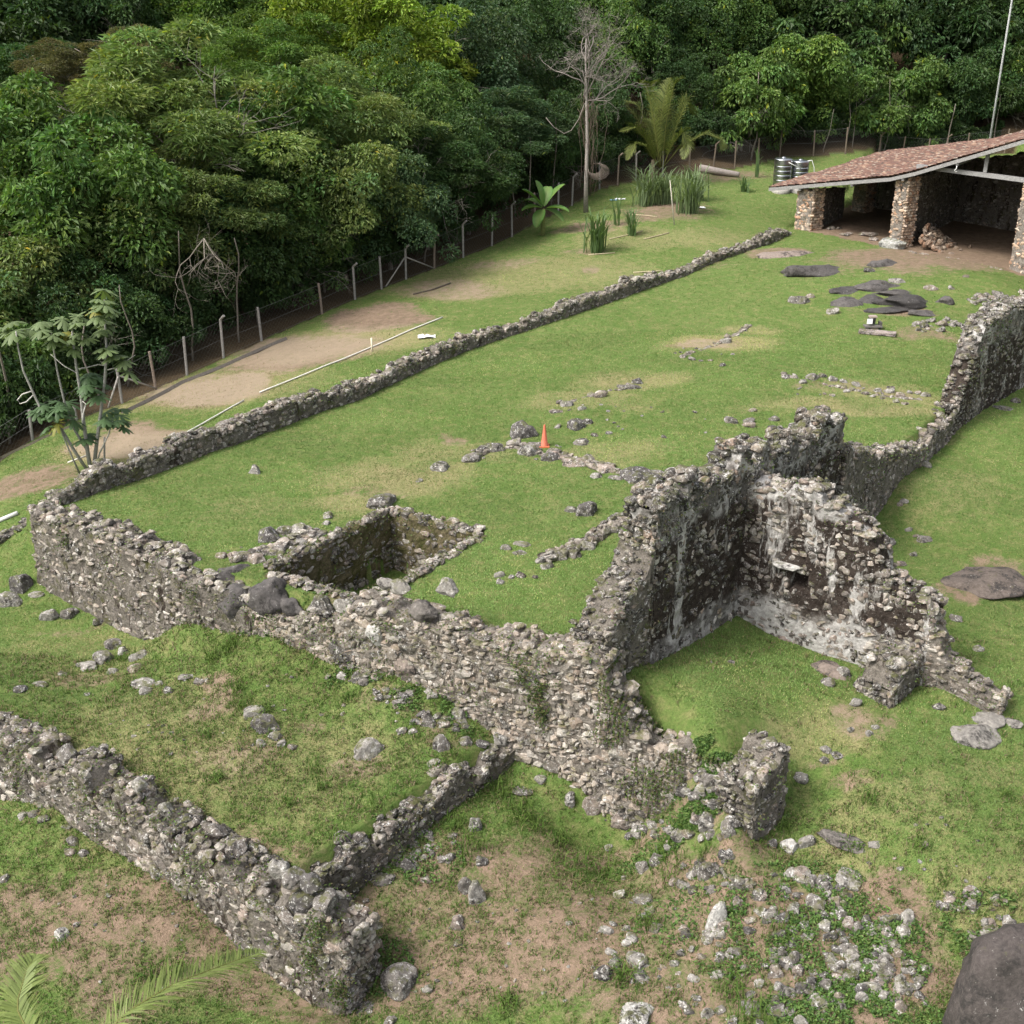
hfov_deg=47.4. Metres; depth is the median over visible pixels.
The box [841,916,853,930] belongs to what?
stone
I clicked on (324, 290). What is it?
slender tree
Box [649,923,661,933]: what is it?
stone
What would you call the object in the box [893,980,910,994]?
stone
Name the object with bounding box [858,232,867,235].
stone
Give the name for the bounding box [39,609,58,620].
stone
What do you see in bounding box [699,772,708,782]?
stone
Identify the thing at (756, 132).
slender tree
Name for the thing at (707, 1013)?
stone
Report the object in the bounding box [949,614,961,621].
stone
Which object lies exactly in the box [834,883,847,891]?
stone
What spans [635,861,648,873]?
stone
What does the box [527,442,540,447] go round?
stone
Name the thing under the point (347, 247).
forest tree
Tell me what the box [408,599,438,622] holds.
stone
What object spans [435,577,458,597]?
stone
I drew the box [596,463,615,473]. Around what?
stone
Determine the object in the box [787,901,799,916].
stone
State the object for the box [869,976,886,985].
stone
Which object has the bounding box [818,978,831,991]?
stone
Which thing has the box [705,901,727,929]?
stone
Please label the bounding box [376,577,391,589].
stone
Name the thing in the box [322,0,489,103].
forest tree
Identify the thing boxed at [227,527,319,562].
stone footing
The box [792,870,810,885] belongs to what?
stone
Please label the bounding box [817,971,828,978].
stone
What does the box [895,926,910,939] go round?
stone
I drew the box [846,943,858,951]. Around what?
stone
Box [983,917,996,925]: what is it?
stone
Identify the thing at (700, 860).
stone
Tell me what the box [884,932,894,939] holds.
stone
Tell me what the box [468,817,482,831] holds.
stone
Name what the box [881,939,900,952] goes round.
stone
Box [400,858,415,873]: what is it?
stone
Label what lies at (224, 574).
boulder
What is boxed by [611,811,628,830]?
stone
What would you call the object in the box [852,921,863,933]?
stone
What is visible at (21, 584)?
stone
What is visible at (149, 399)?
drain kerb
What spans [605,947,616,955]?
stone
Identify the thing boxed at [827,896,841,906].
stone
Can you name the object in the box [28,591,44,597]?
stone
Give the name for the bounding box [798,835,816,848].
stone
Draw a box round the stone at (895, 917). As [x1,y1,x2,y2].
[887,914,900,922]
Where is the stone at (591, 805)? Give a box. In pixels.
[582,794,601,815]
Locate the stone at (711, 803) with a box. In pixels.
[707,799,715,809]
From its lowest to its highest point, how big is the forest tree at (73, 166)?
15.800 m
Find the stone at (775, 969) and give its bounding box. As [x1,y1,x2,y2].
[767,963,783,978]
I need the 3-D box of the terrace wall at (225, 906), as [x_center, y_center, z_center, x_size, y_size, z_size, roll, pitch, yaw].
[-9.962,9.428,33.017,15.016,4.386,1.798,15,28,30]
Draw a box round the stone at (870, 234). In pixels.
[868,232,877,236]
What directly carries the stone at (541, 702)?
on the retaining wall at (565, 746)
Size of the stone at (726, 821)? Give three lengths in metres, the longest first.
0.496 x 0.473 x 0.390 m
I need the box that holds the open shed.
[769,130,1023,273]
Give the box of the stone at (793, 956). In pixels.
[787,951,798,963]
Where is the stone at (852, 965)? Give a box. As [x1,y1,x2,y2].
[847,962,859,969]
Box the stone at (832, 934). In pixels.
[822,930,838,941]
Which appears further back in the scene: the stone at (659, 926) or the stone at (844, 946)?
the stone at (659, 926)
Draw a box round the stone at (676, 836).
[670,828,682,842]
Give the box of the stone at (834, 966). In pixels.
[827,962,841,972]
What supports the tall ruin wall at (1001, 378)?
on the ground at (387, 316)
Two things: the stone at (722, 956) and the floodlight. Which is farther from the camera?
the floodlight
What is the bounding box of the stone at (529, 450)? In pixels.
[517,444,537,456]
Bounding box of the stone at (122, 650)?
[118,646,128,655]
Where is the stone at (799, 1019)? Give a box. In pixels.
[793,1015,808,1023]
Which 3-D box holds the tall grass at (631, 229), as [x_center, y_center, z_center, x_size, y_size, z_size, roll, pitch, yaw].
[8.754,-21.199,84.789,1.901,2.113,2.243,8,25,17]
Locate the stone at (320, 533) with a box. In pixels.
[313,530,326,539]
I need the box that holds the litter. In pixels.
[418,334,434,337]
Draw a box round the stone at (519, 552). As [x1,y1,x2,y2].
[512,550,526,554]
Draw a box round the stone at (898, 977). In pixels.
[894,974,907,984]
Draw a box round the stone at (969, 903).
[964,899,976,910]
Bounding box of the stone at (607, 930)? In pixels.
[598,925,613,934]
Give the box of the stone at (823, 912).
[818,910,829,920]
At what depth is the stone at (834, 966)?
28.64 m
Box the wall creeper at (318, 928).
[0,228,1022,1018]
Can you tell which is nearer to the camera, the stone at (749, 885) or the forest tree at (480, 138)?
the stone at (749, 885)
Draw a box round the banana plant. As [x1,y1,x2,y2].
[522,180,568,235]
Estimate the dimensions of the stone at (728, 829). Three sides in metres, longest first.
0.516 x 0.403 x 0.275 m
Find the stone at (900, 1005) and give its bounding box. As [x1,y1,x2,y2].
[893,1000,907,1011]
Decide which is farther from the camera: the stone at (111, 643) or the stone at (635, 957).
the stone at (111, 643)
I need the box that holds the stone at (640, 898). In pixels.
[633,893,654,904]
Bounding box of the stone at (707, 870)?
[697,861,718,880]
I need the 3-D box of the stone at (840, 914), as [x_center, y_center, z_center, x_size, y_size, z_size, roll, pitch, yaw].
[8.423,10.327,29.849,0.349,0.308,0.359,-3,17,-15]
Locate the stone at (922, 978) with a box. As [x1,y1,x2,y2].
[912,975,927,984]
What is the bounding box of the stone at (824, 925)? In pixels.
[818,919,830,931]
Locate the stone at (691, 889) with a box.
[687,884,696,894]
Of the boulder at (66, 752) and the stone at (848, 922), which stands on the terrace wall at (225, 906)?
the boulder at (66, 752)
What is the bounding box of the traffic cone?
[539,424,549,447]
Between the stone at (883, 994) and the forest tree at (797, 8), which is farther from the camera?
the forest tree at (797, 8)
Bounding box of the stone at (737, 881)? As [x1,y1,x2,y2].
[731,875,746,890]
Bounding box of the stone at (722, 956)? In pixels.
[716,951,725,961]
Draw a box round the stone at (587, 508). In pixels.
[575,501,596,516]
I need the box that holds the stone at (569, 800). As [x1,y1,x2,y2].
[564,791,574,807]
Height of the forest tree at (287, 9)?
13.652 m
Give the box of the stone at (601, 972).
[593,965,612,981]
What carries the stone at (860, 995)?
on the ground at (387, 316)
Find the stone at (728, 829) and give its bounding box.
[721,824,735,837]
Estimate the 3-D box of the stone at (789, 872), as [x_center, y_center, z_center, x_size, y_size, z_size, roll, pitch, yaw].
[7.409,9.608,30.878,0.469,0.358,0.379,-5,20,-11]
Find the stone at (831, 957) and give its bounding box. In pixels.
[823,952,837,961]
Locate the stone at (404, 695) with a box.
[397,692,408,700]
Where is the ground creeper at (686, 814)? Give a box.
[220,582,1019,1023]
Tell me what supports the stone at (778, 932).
on the ground at (387, 316)
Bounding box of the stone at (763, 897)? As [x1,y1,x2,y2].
[759,890,766,900]
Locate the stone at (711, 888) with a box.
[705,884,715,893]
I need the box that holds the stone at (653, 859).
[649,853,662,866]
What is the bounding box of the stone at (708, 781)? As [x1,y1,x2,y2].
[703,774,714,788]
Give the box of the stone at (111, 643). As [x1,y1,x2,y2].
[103,638,121,649]
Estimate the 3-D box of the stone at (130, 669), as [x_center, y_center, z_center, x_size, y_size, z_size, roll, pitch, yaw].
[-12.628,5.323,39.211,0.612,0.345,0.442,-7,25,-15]
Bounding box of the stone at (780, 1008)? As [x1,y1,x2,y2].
[766,1002,785,1018]
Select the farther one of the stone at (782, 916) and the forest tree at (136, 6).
the forest tree at (136, 6)
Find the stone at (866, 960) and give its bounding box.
[861,958,873,964]
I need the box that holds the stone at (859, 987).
[854,983,869,993]
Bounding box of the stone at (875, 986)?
[863,981,882,994]
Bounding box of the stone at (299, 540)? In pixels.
[294,537,307,543]
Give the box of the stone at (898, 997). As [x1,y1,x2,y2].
[891,992,902,999]
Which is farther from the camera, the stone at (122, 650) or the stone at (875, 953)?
the stone at (122, 650)
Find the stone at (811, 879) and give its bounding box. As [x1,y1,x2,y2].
[805,874,816,887]
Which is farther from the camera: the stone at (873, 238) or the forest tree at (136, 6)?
the forest tree at (136, 6)
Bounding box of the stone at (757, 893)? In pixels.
[751,888,763,900]
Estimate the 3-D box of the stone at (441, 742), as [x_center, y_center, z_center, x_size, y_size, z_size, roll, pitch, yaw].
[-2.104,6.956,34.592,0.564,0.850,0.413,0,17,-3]
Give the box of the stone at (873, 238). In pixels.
[869,237,877,240]
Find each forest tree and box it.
[0,0,130,61]
[0,14,325,260]
[0,37,113,112]
[0,67,189,275]
[0,96,122,272]
[0,187,125,334]
[0,289,95,406]
[7,137,239,298]
[9,37,102,98]
[15,0,181,74]
[19,249,187,382]
[74,22,175,172]
[89,0,260,69]
[89,138,311,319]
[104,223,245,362]
[152,0,316,98]
[156,62,379,253]
[166,171,326,312]
[197,7,349,95]
[219,171,376,306]
[235,0,362,35]
[243,0,428,144]
[243,50,452,158]
[250,103,429,284]
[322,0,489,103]
[328,25,491,204]
[333,137,461,269]
[344,0,497,47]
[383,0,544,133]
[385,122,515,249]
[412,100,531,234]
[433,83,570,208]
[451,0,604,107]
[481,87,605,193]
[495,0,609,35]
[535,0,675,107]
[549,56,656,164]
[563,0,686,37]
[597,0,740,73]
[630,0,757,60]
[638,45,746,121]
[648,0,781,74]
[670,44,804,156]
[710,0,832,53]
[728,32,851,121]
[734,0,912,55]
[751,0,896,71]
[799,79,869,143]
[803,42,926,144]
[836,0,971,61]
[850,0,965,74]
[870,54,970,145]
[875,0,1023,96]
[903,5,1023,66]
[927,23,1023,122]
[941,0,1023,61]
[967,39,1023,129]
[1012,3,1022,40]
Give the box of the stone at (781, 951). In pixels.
[777,946,787,955]
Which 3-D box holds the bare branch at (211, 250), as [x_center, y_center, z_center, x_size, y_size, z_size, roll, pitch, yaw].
[-15.562,-13.069,62.327,6.266,5.268,5.704,18,29,35]
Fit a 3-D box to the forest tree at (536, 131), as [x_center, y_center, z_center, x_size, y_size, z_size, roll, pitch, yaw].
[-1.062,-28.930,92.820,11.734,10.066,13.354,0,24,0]
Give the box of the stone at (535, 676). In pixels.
[519,670,541,682]
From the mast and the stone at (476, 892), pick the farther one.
the mast
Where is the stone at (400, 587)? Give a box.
[389,578,411,594]
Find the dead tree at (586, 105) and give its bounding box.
[540,0,654,212]
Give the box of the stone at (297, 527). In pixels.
[291,522,310,533]
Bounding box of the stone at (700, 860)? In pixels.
[695,858,703,864]
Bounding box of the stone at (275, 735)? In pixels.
[268,731,282,740]
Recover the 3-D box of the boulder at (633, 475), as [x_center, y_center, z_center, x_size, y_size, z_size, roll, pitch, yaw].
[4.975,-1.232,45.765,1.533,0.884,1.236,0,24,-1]
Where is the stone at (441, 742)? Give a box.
[432,734,450,752]
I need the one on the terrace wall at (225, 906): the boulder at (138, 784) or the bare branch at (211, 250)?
the boulder at (138, 784)
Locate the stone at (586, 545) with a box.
[581,540,595,550]
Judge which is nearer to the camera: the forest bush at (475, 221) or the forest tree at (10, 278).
the forest tree at (10, 278)
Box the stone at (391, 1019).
[384,1016,396,1023]
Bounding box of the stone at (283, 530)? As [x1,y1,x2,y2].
[276,525,291,535]
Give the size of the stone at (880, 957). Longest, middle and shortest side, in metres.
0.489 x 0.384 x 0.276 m
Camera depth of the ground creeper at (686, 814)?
29.66 m
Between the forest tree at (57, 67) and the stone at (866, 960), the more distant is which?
the forest tree at (57, 67)
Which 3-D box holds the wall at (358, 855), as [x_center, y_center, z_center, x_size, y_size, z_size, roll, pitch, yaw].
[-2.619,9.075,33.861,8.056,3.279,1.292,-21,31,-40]
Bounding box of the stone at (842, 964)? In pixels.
[835,960,846,969]
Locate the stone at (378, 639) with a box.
[365,624,382,646]
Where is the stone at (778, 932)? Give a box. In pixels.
[772,930,786,938]
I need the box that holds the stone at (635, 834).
[630,828,640,838]
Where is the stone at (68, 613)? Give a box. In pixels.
[60,607,78,619]
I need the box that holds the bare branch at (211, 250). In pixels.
[150,219,244,312]
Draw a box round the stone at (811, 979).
[806,976,817,984]
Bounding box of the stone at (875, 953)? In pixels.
[869,951,879,959]
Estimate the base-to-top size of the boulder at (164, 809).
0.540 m
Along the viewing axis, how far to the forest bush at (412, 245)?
81.09 m
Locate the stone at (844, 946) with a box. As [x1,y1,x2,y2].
[838,943,848,953]
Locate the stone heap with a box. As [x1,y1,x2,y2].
[918,223,970,253]
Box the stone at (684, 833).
[681,829,691,839]
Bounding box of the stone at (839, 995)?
[834,992,844,999]
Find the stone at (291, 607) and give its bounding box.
[280,597,303,616]
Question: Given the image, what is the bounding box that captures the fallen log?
[698,164,739,176]
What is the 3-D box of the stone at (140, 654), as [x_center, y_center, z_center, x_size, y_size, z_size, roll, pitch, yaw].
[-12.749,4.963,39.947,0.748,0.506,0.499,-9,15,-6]
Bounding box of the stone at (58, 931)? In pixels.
[54,927,69,941]
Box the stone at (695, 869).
[692,865,698,876]
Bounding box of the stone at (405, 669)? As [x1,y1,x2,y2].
[394,658,416,676]
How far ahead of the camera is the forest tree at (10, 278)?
62.10 m
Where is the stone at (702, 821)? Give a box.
[698,815,710,828]
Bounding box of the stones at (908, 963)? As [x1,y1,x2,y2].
[0,267,1020,1023]
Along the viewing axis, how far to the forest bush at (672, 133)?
105.55 m
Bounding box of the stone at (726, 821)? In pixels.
[720,818,734,834]
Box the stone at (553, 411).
[549,409,562,413]
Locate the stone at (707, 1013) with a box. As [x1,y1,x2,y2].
[701,1008,715,1018]
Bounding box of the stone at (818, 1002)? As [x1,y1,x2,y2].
[809,995,829,1009]
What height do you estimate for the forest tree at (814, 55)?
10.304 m
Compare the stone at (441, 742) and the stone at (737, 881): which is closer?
the stone at (737, 881)
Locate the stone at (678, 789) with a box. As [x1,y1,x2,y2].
[675,784,686,797]
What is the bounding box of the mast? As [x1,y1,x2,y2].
[989,0,1012,137]
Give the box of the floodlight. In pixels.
[863,315,882,329]
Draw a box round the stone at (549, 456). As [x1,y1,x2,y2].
[541,452,559,461]
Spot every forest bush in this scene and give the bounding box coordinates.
[0,355,54,432]
[0,377,33,438]
[2,351,56,384]
[3,356,59,420]
[31,350,61,396]
[38,354,99,388]
[63,310,141,379]
[92,322,148,366]
[127,309,206,357]
[160,300,219,341]
[166,284,220,314]
[226,274,292,318]
[297,253,350,285]
[334,224,385,276]
[362,220,408,264]
[387,209,417,230]
[396,223,426,254]
[414,197,464,243]
[428,188,488,210]
[442,207,481,234]
[450,200,479,232]
[469,187,496,213]
[508,168,544,200]
[523,152,563,193]
[528,134,579,185]
[537,160,573,183]
[578,124,629,163]
[584,138,619,174]
[600,139,630,165]
[619,121,661,159]
[642,126,676,155]
[662,118,691,147]
[672,114,716,139]
[696,113,733,148]
[703,108,741,142]
[729,124,765,143]
[767,112,804,139]
[785,111,810,136]
[788,110,840,137]
[814,106,847,136]
[838,101,863,116]
[841,112,859,135]
[865,111,899,128]
[870,128,902,150]
[877,121,920,147]
[889,125,937,147]
[897,110,941,148]
[919,128,953,145]
[940,113,974,143]
[941,122,964,142]
[945,118,988,140]
[976,119,1004,137]
[988,89,1023,115]
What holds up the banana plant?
on the ground at (387, 316)
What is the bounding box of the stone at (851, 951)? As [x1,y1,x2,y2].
[846,948,858,955]
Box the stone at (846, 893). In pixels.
[840,890,852,900]
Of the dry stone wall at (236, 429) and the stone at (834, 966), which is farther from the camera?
the dry stone wall at (236, 429)
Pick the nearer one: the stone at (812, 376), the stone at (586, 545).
the stone at (586, 545)
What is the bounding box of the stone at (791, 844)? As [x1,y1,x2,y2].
[780,838,798,854]
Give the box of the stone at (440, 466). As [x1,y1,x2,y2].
[430,461,449,471]
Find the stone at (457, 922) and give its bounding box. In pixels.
[449,914,464,930]
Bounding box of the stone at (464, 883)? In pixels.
[457,877,471,894]
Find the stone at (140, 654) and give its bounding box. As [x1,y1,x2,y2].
[128,649,147,661]
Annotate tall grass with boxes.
[579,206,615,253]
[611,194,621,225]
[620,206,642,236]
[621,160,682,206]
[648,166,683,204]
[667,169,715,215]
[678,163,712,201]
[738,175,752,192]
[754,148,761,177]
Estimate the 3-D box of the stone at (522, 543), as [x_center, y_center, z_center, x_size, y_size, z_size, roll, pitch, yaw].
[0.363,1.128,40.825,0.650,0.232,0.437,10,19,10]
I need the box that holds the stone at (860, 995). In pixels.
[855,991,868,1003]
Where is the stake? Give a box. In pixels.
[670,182,674,224]
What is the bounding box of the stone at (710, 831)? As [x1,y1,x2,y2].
[707,828,714,835]
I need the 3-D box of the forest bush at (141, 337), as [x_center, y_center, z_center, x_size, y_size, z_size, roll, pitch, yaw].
[-21.896,-9.439,64.823,3.447,2.686,3.998,-9,25,-19]
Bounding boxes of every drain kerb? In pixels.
[0,422,79,458]
[121,337,287,412]
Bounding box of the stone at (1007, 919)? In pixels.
[1002,915,1013,925]
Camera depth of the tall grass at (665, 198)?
93.02 m
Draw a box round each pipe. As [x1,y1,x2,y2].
[0,511,18,521]
[187,400,243,431]
[259,317,442,392]
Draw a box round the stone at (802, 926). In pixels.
[799,920,809,928]
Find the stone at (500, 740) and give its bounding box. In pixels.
[493,732,507,746]
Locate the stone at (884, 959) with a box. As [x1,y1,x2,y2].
[880,957,890,962]
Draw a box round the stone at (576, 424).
[567,418,585,430]
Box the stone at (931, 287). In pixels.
[923,285,937,290]
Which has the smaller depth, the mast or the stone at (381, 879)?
the stone at (381, 879)
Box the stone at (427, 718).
[421,712,435,727]
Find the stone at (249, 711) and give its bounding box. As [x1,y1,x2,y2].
[243,705,265,717]
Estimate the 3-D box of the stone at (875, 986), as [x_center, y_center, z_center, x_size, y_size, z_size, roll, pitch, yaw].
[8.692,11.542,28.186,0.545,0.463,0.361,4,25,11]
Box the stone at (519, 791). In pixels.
[512,785,532,795]
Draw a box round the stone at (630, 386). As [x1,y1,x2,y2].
[617,384,641,388]
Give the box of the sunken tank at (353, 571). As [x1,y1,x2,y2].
[263,505,487,598]
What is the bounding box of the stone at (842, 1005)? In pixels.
[837,1003,846,1011]
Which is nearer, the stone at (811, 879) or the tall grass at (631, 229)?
the stone at (811, 879)
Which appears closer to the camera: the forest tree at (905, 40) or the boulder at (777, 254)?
the boulder at (777, 254)
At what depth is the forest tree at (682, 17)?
113.13 m
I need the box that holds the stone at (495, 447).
[484,443,504,451]
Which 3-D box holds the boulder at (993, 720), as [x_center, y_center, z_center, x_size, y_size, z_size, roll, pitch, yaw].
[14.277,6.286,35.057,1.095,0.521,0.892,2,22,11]
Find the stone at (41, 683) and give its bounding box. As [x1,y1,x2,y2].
[32,681,47,686]
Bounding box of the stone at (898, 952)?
[892,947,905,957]
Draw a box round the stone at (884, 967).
[880,962,894,971]
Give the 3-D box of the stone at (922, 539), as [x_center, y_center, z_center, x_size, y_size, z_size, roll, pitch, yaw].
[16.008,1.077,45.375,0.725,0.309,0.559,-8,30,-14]
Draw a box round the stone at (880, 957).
[877,955,889,960]
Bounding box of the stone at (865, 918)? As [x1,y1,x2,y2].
[860,915,870,924]
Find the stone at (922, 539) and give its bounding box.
[916,535,932,542]
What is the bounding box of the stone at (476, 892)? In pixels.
[468,880,485,905]
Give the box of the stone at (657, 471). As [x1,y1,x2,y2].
[651,470,662,475]
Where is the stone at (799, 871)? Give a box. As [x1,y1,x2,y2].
[794,866,808,883]
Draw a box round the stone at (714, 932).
[711,930,722,934]
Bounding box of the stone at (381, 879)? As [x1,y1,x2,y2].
[370,872,391,886]
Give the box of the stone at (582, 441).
[573,438,588,445]
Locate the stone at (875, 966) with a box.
[870,963,880,973]
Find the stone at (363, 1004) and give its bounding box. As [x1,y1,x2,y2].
[356,1000,373,1016]
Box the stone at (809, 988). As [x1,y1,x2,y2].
[802,981,815,994]
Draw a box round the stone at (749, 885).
[744,878,754,890]
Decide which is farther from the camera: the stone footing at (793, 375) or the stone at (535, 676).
the stone footing at (793, 375)
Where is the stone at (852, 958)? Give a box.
[846,953,859,961]
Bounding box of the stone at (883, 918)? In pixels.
[880,914,889,924]
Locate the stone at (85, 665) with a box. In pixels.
[75,661,96,671]
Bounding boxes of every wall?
[0,517,26,543]
[0,711,382,1015]
[26,227,791,510]
[28,500,251,639]
[247,586,626,796]
[310,743,514,898]
[568,529,655,672]
[592,647,737,828]
[621,405,847,663]
[737,468,948,685]
[836,408,955,517]
[934,289,1023,434]
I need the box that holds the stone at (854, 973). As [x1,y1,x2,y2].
[849,969,859,979]
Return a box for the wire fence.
[0,127,1009,459]
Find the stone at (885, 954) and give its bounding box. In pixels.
[880,952,893,961]
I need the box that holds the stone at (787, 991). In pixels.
[781,986,796,997]
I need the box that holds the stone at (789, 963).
[779,956,794,970]
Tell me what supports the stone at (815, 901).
on the ground at (387, 316)
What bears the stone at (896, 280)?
on the ground at (387, 316)
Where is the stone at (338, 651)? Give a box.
[328,639,357,662]
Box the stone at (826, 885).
[816,881,832,890]
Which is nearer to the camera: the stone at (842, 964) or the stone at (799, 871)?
the stone at (842, 964)
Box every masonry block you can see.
[712,729,790,841]
[853,641,924,708]
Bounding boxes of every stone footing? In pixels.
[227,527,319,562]
[469,438,620,474]
[537,510,628,562]
[556,383,630,403]
[679,324,751,357]
[781,372,921,399]
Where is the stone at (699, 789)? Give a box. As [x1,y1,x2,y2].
[694,783,706,796]
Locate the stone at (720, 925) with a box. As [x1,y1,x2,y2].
[718,921,731,928]
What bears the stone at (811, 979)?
on the ground at (387, 316)
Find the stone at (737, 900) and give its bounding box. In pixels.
[732,896,743,909]
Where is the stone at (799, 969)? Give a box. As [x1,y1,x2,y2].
[792,964,804,976]
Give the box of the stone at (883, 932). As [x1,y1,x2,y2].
[880,930,887,940]
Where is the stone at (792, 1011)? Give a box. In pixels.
[785,1007,795,1015]
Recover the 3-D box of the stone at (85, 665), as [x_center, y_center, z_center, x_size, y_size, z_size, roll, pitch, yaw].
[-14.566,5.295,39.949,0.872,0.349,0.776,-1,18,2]
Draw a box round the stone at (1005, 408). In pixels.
[992,405,1012,410]
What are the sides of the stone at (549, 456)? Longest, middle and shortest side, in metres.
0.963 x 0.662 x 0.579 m
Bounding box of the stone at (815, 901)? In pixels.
[805,893,825,909]
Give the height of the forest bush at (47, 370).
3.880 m
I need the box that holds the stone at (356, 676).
[351,672,362,683]
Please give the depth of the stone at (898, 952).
28.73 m
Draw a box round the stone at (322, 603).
[307,594,334,618]
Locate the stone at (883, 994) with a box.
[878,990,889,999]
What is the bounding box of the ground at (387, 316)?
[0,22,1023,1023]
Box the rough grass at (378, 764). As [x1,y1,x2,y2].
[0,512,1023,1023]
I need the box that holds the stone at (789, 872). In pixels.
[783,867,794,878]
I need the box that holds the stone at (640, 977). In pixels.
[629,969,649,983]
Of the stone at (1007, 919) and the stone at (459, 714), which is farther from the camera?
the stone at (459, 714)
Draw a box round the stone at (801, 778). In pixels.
[793,772,808,784]
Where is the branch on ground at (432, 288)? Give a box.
[413,282,450,294]
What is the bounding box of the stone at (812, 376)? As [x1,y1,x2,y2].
[805,373,819,380]
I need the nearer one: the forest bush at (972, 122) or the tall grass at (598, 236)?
the tall grass at (598, 236)
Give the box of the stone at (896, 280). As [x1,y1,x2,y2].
[888,278,905,283]
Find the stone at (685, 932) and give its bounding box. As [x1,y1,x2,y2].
[680,928,690,939]
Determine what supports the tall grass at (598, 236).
on the ground at (387, 316)
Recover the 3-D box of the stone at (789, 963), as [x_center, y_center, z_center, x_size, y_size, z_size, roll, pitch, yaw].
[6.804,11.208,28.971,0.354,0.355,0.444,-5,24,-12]
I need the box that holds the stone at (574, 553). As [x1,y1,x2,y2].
[567,549,581,558]
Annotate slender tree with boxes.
[0,352,11,444]
[81,326,99,395]
[119,285,134,386]
[178,231,193,360]
[234,238,239,342]
[323,209,325,292]
[526,138,530,216]
[551,117,556,204]
[633,93,642,170]
[750,72,758,160]
[823,110,833,152]
[946,104,955,142]
[994,94,1000,136]
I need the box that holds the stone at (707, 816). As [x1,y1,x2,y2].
[701,811,713,822]
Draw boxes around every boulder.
[0,591,22,607]
[56,743,78,766]
[131,677,154,688]
[131,777,148,792]
[155,801,175,820]
[172,813,192,825]
[215,564,250,581]
[217,583,247,619]
[246,576,288,618]
[250,714,280,733]
[258,526,280,542]
[267,544,287,555]
[268,858,289,878]
[282,865,304,889]
[288,888,317,913]
[299,872,322,893]
[313,888,337,914]
[316,952,360,969]
[353,737,384,760]
[366,493,396,508]
[380,962,418,1001]
[461,452,482,462]
[510,420,538,438]
[561,457,585,466]
[619,1002,654,1023]
[620,466,652,484]
[756,250,812,258]
[776,636,791,642]
[780,264,839,276]
[810,660,851,680]
[817,828,865,853]
[829,286,857,294]
[830,296,863,306]
[835,866,862,891]
[853,280,899,291]
[859,294,883,303]
[863,306,908,313]
[866,259,896,267]
[868,841,879,848]
[871,293,927,309]
[872,289,908,296]
[906,309,935,316]
[936,296,954,304]
[940,567,1023,598]
[941,923,1023,1023]
[950,724,1001,749]
[971,711,1005,728]
[1005,718,1023,728]
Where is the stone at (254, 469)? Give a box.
[248,464,259,473]
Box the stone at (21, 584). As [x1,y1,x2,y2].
[8,574,33,593]
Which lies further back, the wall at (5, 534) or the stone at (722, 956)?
the wall at (5, 534)
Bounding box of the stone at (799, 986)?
[795,982,808,994]
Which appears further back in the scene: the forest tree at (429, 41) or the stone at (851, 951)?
the forest tree at (429, 41)
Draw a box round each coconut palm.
[0,945,267,1023]
[619,76,727,183]
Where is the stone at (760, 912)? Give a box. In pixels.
[753,906,766,917]
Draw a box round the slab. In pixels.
[858,328,896,336]
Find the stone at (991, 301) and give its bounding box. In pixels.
[986,299,997,306]
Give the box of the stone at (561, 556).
[554,551,566,560]
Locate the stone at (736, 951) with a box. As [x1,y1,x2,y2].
[727,947,741,955]
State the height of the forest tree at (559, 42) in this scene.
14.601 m
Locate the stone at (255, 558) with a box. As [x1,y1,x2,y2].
[246,553,265,563]
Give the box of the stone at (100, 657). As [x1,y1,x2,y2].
[92,650,113,664]
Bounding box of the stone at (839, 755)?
[830,751,842,758]
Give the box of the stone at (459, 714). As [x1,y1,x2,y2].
[451,708,466,722]
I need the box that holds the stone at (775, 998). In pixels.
[769,994,779,1002]
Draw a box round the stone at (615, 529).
[611,526,620,532]
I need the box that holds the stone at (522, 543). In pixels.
[513,541,530,546]
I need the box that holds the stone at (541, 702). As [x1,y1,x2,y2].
[538,698,548,713]
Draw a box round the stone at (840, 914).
[834,910,848,920]
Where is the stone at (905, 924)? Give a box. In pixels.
[901,922,911,933]
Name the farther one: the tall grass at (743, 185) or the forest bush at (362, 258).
the tall grass at (743, 185)
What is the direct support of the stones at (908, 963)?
on the ground at (387, 316)
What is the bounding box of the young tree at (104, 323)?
[0,288,140,473]
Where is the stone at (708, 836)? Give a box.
[705,833,712,840]
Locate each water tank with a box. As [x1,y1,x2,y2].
[772,157,792,193]
[790,159,809,193]
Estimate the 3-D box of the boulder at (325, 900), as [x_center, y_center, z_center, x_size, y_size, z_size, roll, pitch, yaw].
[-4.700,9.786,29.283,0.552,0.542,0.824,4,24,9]
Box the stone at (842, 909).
[831,906,845,911]
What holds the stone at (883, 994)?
on the ground at (387, 316)
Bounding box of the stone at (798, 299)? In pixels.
[788,296,809,303]
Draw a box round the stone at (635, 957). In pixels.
[626,951,648,969]
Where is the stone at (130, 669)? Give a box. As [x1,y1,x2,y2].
[127,663,142,673]
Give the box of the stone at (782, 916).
[774,911,789,923]
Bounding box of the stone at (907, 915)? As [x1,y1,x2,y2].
[900,908,914,923]
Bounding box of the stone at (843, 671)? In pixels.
[837,666,849,676]
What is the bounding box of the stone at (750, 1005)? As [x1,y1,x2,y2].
[741,1000,762,1016]
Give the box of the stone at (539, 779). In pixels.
[534,775,546,784]
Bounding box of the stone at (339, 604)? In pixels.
[333,598,355,613]
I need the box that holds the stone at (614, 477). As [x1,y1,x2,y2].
[608,475,622,479]
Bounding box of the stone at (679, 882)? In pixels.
[676,879,686,888]
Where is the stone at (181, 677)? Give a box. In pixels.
[178,674,192,679]

